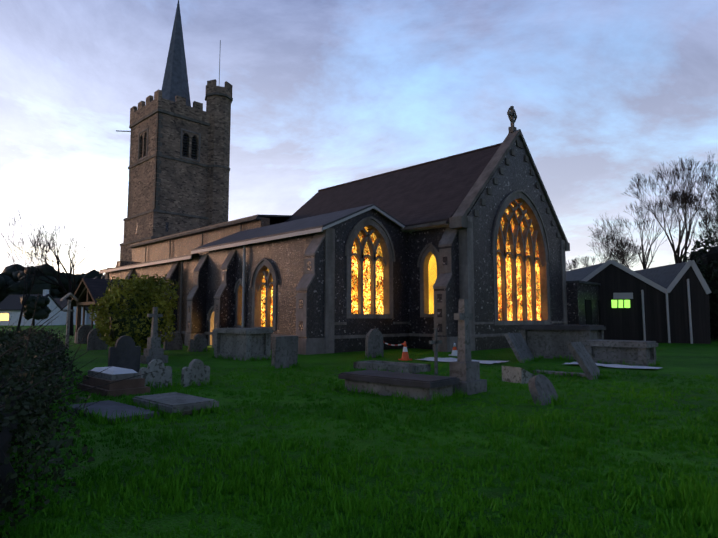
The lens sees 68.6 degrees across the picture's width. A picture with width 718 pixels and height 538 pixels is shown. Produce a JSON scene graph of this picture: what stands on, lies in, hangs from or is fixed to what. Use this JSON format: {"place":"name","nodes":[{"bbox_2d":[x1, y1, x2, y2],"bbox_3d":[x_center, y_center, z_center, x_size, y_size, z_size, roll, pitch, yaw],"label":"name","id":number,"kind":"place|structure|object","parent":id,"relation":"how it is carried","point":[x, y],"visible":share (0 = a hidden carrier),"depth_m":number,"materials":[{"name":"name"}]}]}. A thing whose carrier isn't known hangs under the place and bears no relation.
{"place":"outdoors","nodes":[
{"label":"outdoors","id":0,"kind":"place"},
{"bbox_2d":[116,261,142,266],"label":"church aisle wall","id":1,"kind":"structure","parent":0,"point":[121,263],"depth_m":33.70,"materials":[{"name":"grey stone"}]},
{"bbox_2d":[109,256,198,343],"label":"aisle wall","id":2,"kind":"structure","parent":0,"point":[163,269],"depth_m":26.33,"materials":[{"name":"grey stone"}]},
{"bbox_2d":[120,212,207,261],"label":"tower base wall","id":3,"kind":"structure","parent":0,"point":[152,224],"depth_m":45.09,"materials":[{"name":"grey stone"}]},
{"bbox_2d":[127,113,208,216],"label":"church tower","id":4,"kind":"structure","parent":0,"point":[183,187],"depth_m":45.82,"materials":[{"name":"grey stone"}]},
{"bbox_2d":[120,108,209,245],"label":"church tower stone bands","id":5,"kind":"object","parent":4,"relation":"attached to","point":[157,154],"visible":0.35,"depth_m":44.90,"materials":[{"name":"grey stone"}]},
{"bbox_2d":[130,89,209,124],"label":"battlement parapet","id":6,"kind":"structure","parent":4,"relation":"on","point":[181,107],"depth_m":46.21,"materials":[{"name":"grey stone"}]},
{"bbox_2d":[162,0,190,106],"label":"church spire","id":7,"kind":"structure","parent":4,"relation":"on","point":[175,81],"depth_m":48.33,"materials":[{"name":"grey metal"}]},
{"bbox_2d":[205,79,232,225],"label":"stair turret","id":8,"kind":"object","parent":4,"relation":"attached to","point":[218,108],"visible":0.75,"depth_m":47.77,"materials":[{"name":"grey stone"}]},
{"bbox_2d":[205,92,232,170],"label":"church turret bands","id":9,"kind":"object","parent":8,"relation":"attached to","point":[231,99],"visible":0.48,"depth_m":48.03,"materials":[{"name":"grey stone"}]},
{"bbox_2d":[136,134,447,331],"bbox_3d":[-8.512,-4.896,33.020,34.290,16.982,11.080,-5,-8,44],"label":"dark church flushwork","id":10,"kind":"object","parent":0,"point":[439,296],"visible":0.56,"depth_m":20.30,"materials":[{"name":"black stone"}]},
{"bbox_2d":[105,128,567,354],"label":"church stone dressings","id":11,"kind":"structure","parent":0,"point":[325,344],"depth_m":21.41,"materials":[{"name":"grey stone"}]},
{"bbox_2d":[0,325,717,537],"bbox_3d":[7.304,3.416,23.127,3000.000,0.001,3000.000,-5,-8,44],"label":"ground grass","id":12,"kind":"structure","parent":0,"point":[684,359],"depth_m":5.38,"materials":[{"name":"green plant"}]},
{"bbox_2d":[0,289,62,325],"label":"white cottage","id":13,"kind":"structure","parent":12,"relation":"on","point":[10,305],"depth_m":97.81,"materials":[{"name":"grey paint"}]},
{"bbox_2d":[0,208,63,330],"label":"bare tree","id":14,"kind":"object","parent":12,"relation":"on","point":[44,245],"visible":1,"depth_m":25.13,"materials":[{"name":"brown plant"}]},
{"bbox_2d":[20,295,50,325],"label":"round tree","id":15,"kind":"object","parent":12,"relation":"on","point":[42,310],"visible":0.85,"depth_m":88.10,"materials":[{"name":"green plant"}]},
{"bbox_2d":[11,221,98,335],"bbox_3d":[-21.653,0.620,36.400,5.677,8.303,5.434,-5,-8,44],"label":"bare tree","id":16,"kind":"object","parent":12,"relation":"on","point":[60,284],"visible":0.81,"depth_m":36.94,"materials":[{"name":"brown plant"}]},
{"bbox_2d":[0,263,113,301],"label":"tree line","id":17,"kind":"object","parent":12,"relation":"on","point":[12,283],"visible":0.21,"depth_m":128.51,"materials":[{"name":"green plant"}]},
{"bbox_2d":[60,293,78,348],"bbox_3d":[-11.940,2.121,21.599,0.320,2.290,0.600,-5,-8,44],"label":"cross monument","id":18,"kind":"object","parent":12,"relation":"on","point":[68,310],"visible":0.92,"depth_m":21.57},
{"bbox_2d":[54,298,87,324],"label":"white cottage","id":19,"kind":"structure","parent":12,"relation":"on","point":[63,315],"depth_m":106.03,"materials":[{"name":"grey paint"}]},
{"bbox_2d":[0,293,154,537],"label":"hedge","id":20,"kind":"object","parent":12,"relation":"on","point":[31,368],"visible":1,"depth_m":3.60,"materials":[{"name":"green plant"}]},
{"bbox_2d":[76,325,92,343],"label":"headstone","id":21,"kind":"object","parent":12,"relation":"on","point":[82,330],"visible":0.73,"depth_m":25.83,"materials":[{"name":"grey stone"}]},
{"bbox_2d":[85,307,95,324],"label":"white cottage","id":22,"kind":"structure","parent":12,"relation":"on","point":[88,321],"depth_m":111.58,"materials":[{"name":"grey paint"}]},
{"bbox_2d":[87,328,107,349],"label":"headstone","id":23,"kind":"object","parent":12,"relation":"on","point":[94,341],"visible":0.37,"depth_m":20.63,"materials":[{"name":"grey stone"}]},
{"bbox_2d":[64,400,158,421],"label":"ledger slab","id":24,"kind":"structure","parent":12,"relation":"on","point":[109,406],"depth_m":6.75,"materials":[{"name":"grey stone"}]},
{"bbox_2d":[77,366,149,396],"bbox_3d":[-4.159,1.900,8.891,1.360,0.430,0.680,-5,-8,44],"label":"chest tomb","id":25,"kind":"object","parent":12,"relation":"on","point":[134,385],"visible":0.92,"depth_m":8.55,"materials":[{"name":"grey stone"}]},
{"bbox_2d":[71,278,161,342],"bbox_3d":[-12.280,2.161,26.945,3.700,3.220,3.650,-5,-8,44],"label":"church porch","id":26,"kind":"object","parent":12,"relation":"on","point":[88,292],"visible":0.19,"depth_m":26.21,"materials":[{"name":"brown wood"}]},
{"bbox_2d":[108,335,140,371],"bbox_3d":[-5.037,1.887,11.294,0.629,0.914,0.147,5,-7,-40],"label":"headstone","id":27,"kind":"object","parent":12,"relation":"on","point":[125,352],"visible":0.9,"depth_m":11.26,"materials":[{"name":"grey stone"}]},
{"bbox_2d":[87,274,178,352],"bbox_3d":[-7.673,1.551,18.064,2.838,2.781,2.997,-5,-8,44],"label":"yellow green shrub","id":28,"kind":"object","parent":12,"relation":"on","point":[129,306],"visible":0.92,"depth_m":17.37,"materials":[{"name":"green plant"}]},
{"bbox_2d":[140,307,167,363],"bbox_3d":[-5.728,1.865,14.710,0.496,1.600,0.620,-5,-8,44],"label":"cross monument","id":29,"kind":"object","parent":12,"relation":"on","point":[153,350],"visible":0.9,"depth_m":14.62,"materials":[{"name":"grey stone"}]},
{"bbox_2d":[139,359,171,387],"bbox_3d":[-3.620,1.884,9.365,0.554,0.557,0.122,5,-7,-43],"label":"headstone","id":30,"kind":"object","parent":12,"relation":"on","point":[162,373],"visible":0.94,"depth_m":9.34,"materials":[{"name":"grey stone"}]},
{"bbox_2d":[163,333,182,349],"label":"headstone","id":31,"kind":"object","parent":12,"relation":"on","point":[176,343],"visible":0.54,"depth_m":20.68,"materials":[{"name":"grey stone"}]},
{"bbox_2d":[133,392,218,415],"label":"ledger slab","id":32,"kind":"structure","parent":12,"relation":"on","point":[175,401],"depth_m":6.90,"materials":[{"name":"grey stone"}]},
{"bbox_2d":[181,359,209,386],"bbox_3d":[-2.990,1.922,9.644,0.126,0.534,0.528,-5,-7,41],"label":"headstone","id":33,"kind":"object","parent":12,"relation":"on","point":[196,370],"visible":0.94,"depth_m":9.59,"materials":[{"name":"grey stone"}]},
{"bbox_2d":[188,334,207,351],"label":"headstone","id":34,"kind":"object","parent":12,"relation":"on","point":[197,343],"visible":0.94,"depth_m":19.45,"materials":[{"name":"grey stone"}]},
{"bbox_2d":[132,217,269,261],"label":"church nave walls","id":35,"kind":"structure","parent":12,"relation":"on","point":[183,246],"depth_m":36.16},
{"bbox_2d":[130,214,292,245],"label":"nave roof","id":36,"kind":"structure","parent":35,"relation":"on","point":[275,219],"depth_m":32.42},
{"bbox_2d":[212,328,272,360],"bbox_3d":[-3.620,2.324,16.265,1.880,0.980,0.980,-5,-8,44],"label":"chest tomb","id":37,"kind":"object","parent":12,"relation":"on","point":[245,343],"visible":0.96,"depth_m":15.83,"materials":[{"name":"grey stone"}]},
{"bbox_2d":[100,204,404,270],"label":"aisle roof","id":38,"kind":"structure","parent":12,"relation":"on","point":[314,222],"depth_m":22.02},
{"bbox_2d":[199,233,314,349],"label":"aisle wall","id":39,"kind":"structure","parent":12,"relation":"on","point":[285,257],"depth_m":20.90,"materials":[{"name":"grey stone"}]},
{"bbox_2d":[99,40,448,335],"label":"gutters and downpipes","id":40,"kind":"object","parent":12,"relation":"on","point":[421,227],"visible":0.67,"depth_m":23.17,"materials":[{"name":"grey metal"}]},
{"bbox_2d":[271,336,298,368],"bbox_3d":[-1.853,2.106,13.175,0.161,0.835,0.813,-4,-7,35],"label":"headstone","id":41,"kind":"object","parent":12,"relation":"on","point":[285,351],"visible":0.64,"depth_m":13.07,"materials":[{"name":"grey stone"}]},
{"bbox_2d":[129,232,459,337],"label":"buttresses","id":42,"kind":"structure","parent":12,"relation":"on","point":[314,291],"depth_m":20.23,"materials":[{"name":"grey stone"}]},
{"bbox_2d":[315,209,408,352],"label":"chapel end wall","id":43,"kind":"structure","parent":12,"relation":"on","point":[364,326],"depth_m":20.61,"materials":[{"name":"grey stone"}]},
{"bbox_2d":[365,329,383,357],"bbox_3d":[0.492,2.373,16.659,0.120,0.956,0.725,-5,-8,44],"label":"headstone","id":44,"kind":"object","parent":12,"relation":"on","point":[374,344],"visible":0.89,"depth_m":16.57,"materials":[{"name":"grey stone"}]},
{"bbox_2d":[353,360,430,372],"bbox_3d":[0.771,2.366,12.638,1.800,0.210,0.720,-5,-7,42],"label":"kerbed grave","id":45,"kind":"object","parent":12,"relation":"on","point":[405,367],"visible":0.75,"depth_m":12.34,"materials":[{"name":"grey stone"}]},
{"bbox_2d":[338,370,459,400],"bbox_3d":[0.617,1.916,8.634,1.900,0.350,0.800,-5,-7,42],"label":"chest tomb","id":46,"kind":"object","parent":12,"relation":"on","point":[390,383],"visible":0.91,"depth_m":8.27,"materials":[{"name":"grey stone"}]},
{"bbox_2d":[398,341,411,360],"bbox_3d":[1.370,2.425,15.590,0.300,0.550,0.300,-5,-8,44],"label":"traffic cone","id":47,"kind":"object","parent":12,"relation":"on","point":[405,356],"visible":1,"depth_m":15.51,"materials":[{"name":"orange plastic"}]},
{"bbox_2d":[384,342,403,345],"bbox_3d":[1.081,2.395,17.016,0.075,0.170,2.891,1,-6,-13],"label":"barrier tape","id":48,"kind":"object","parent":47,"relation":"attached to","point":[394,344],"visible":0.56,"depth_m":16.66,"materials":[{"name":"white paint"}]},
{"bbox_2d":[429,329,441,374],"bbox_3d":[1.671,1.804,11.424,0.040,1.000,0.440,-5,-8,44],"label":"wooden cross","id":49,"kind":"object","parent":12,"relation":"on","point":[435,342],"visible":0.86,"depth_m":11.40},
{"bbox_2d":[448,343,456,355],"bbox_3d":[3.172,2.665,17.427,0.300,0.420,0.300,-5,-8,44],"label":"traffic cone","id":50,"kind":"object","parent":12,"relation":"on","point":[454,351],"visible":0.96,"depth_m":17.36,"materials":[{"name":"white paint"}]},
{"bbox_2d":[417,357,507,363],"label":"ground sheets","id":51,"kind":"object","parent":12,"relation":"on","point":[455,359],"visible":0.71,"depth_m":14.98,"materials":[{"name":"white plastic"}]},
{"bbox_2d":[449,299,486,394],"bbox_3d":[1.770,1.309,8.849,0.480,1.600,0.600,-5,-8,44],"label":"cross monument","id":52,"kind":"object","parent":12,"relation":"on","point":[464,368],"visible":0.88,"depth_m":8.75,"materials":[{"name":"grey stone"}]},
{"bbox_2d":[502,366,534,383],"bbox_3d":[3.111,2.067,10.222,0.400,0.350,0.520,3,-6,-28],"label":"gravestone","id":53,"kind":"object","parent":12,"relation":"on","point":[515,374],"visible":0.64,"depth_m":10.04,"materials":[{"name":"grey stone"}]},
{"bbox_2d":[505,333,533,362],"bbox_3d":[4.653,2.290,15.145,0.544,0.883,0.978,-4,-7,38],"label":"headstone","id":54,"kind":"object","parent":12,"relation":"on","point":[519,347],"visible":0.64,"depth_m":15.01,"materials":[{"name":"grey stone"}]},
{"bbox_2d":[528,374,560,405],"bbox_3d":[2.689,1.787,7.695,0.471,0.483,0.316,5,-7,-40],"label":"headstone","id":55,"kind":"object","parent":12,"relation":"on","point":[539,385],"visible":0.88,"depth_m":7.62,"materials":[{"name":"grey stone"}]},
{"bbox_2d":[533,370,586,376],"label":"grave kerb","id":56,"kind":"structure","parent":12,"relation":"on","point":[561,373],"depth_m":11.50,"materials":[{"name":"grey stone"}]},
{"bbox_2d":[518,324,605,359],"bbox_3d":[6.380,2.302,16.569,2.280,1.080,1.280,-5,-8,44],"label":"chest tomb","id":57,"kind":"object","parent":12,"relation":"on","point":[547,341],"visible":0.73,"depth_m":16.18,"materials":[{"name":"grey stone"}]},
{"bbox_2d":[566,341,599,379],"bbox_3d":[4.743,1.938,10.998,0.547,0.806,0.742,-4,-7,38],"label":"headstone","id":58,"kind":"object","parent":12,"relation":"on","point":[583,358],"visible":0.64,"depth_m":10.85,"materials":[{"name":"grey stone"}]},
{"bbox_2d":[566,221,651,270],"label":"bare tree","id":59,"kind":"object","parent":12,"relation":"on","point":[628,248],"visible":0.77,"depth_m":57.66,"materials":[{"name":"brown plant"}]},
{"bbox_2d":[564,362,661,368],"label":"ground slab","id":60,"kind":"structure","parent":12,"relation":"on","point":[620,366],"depth_m":13.04,"materials":[{"name":"grey stone"}]},
{"bbox_2d":[591,236,640,265],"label":"bare tree","id":61,"kind":"object","parent":12,"relation":"on","point":[608,250],"visible":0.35,"depth_m":65.52,"materials":[{"name":"brown plant"}]},
{"bbox_2d":[582,339,657,365],"bbox_3d":[7.059,2.280,14.219,1.630,0.680,0.980,-5,-8,44],"label":"chest tomb","id":62,"kind":"object","parent":12,"relation":"on","point":[635,352],"visible":0.83,"depth_m":13.88,"materials":[{"name":"grey stone"}]},
{"bbox_2d":[589,195,682,268],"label":"bare tree","id":63,"kind":"object","parent":12,"relation":"on","point":[644,262],"visible":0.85,"depth_m":49.83,"materials":[{"name":"brown plant"}]},
{"bbox_2d":[566,259,711,343],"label":"shed building","id":64,"kind":"structure","parent":12,"relation":"on","point":[665,304],"depth_m":27.07,"materials":[{"name":"black wood"}]},
{"bbox_2d":[621,151,717,263],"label":"bare tree","id":65,"kind":"object","parent":12,"relation":"on","point":[673,198],"visible":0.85,"depth_m":43.96,"materials":[{"name":"brown plant"}]},
{"bbox_2d":[669,226,717,338],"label":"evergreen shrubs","id":66,"kind":"object","parent":12,"relation":"on","point":[706,262],"visible":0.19,"depth_m":28.94,"materials":[{"name":"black plant"}]},
{"bbox_2d":[673,215,717,249],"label":"bare tree","id":67,"kind":"object","parent":12,"relation":"on","point":[714,234],"visible":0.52,"depth_m":61.74,"materials":[{"name":"brown plant"}]},
{"bbox_2d":[676,171,717,245],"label":"bare tree","id":68,"kind":"object","parent":12,"relation":"on","point":[707,215],"visible":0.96,"depth_m":35.66,"materials":[{"name":"brown plant"}]},
{"bbox_2d":[0,0,717,274],"label":"sky","id":69,"kind":"structure","parent":0,"point":[326,93],"materials":[{"name":"blue"}]},
{"bbox_2d":[285,143,501,226],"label":"roof","id":70,"kind":"structure","parent":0,"point":[437,190],"depth_m":25.40,"materials":[{"name":"brown tile"}]},
{"bbox_2d":[261,202,540,326],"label":"stained glass windows","id":71,"kind":"structure","parent":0,"point":[432,268],"depth_m":21.87,"materials":[{"name":"glass"}]},
{"bbox_2d":[407,227,445,348],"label":"church wall","id":72,"kind":"structure","parent":0,"point":[418,241],"depth_m":21.82,"materials":[{"name":"grey stone"}]},
{"bbox_2d":[467,136,563,350],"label":"church end wall","id":73,"kind":"structure","parent":0,"point":[516,176],"depth_m":22.05,"materials":[{"name":"grey stone"}]},
{"bbox_2d":[449,106,569,250],"bbox_3d":[7.178,-4.397,23.990,0.550,6.320,10.000,-5,-8,44],"label":"gable coping","id":74,"kind":"object","parent":73,"relation":"on","point":[458,219],"visible":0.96,"depth_m":22.89,"materials":[{"name":"grey stone"}]},
{"bbox_2d":[566,280,600,324],"bbox_3d":[10.422,2.521,30.215,6.940,3.120,5.340,-5,-8,44],"label":"annex","id":75,"kind":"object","parent":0,"point":[583,304],"visible":0.27,"depth_m":26.57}
]}

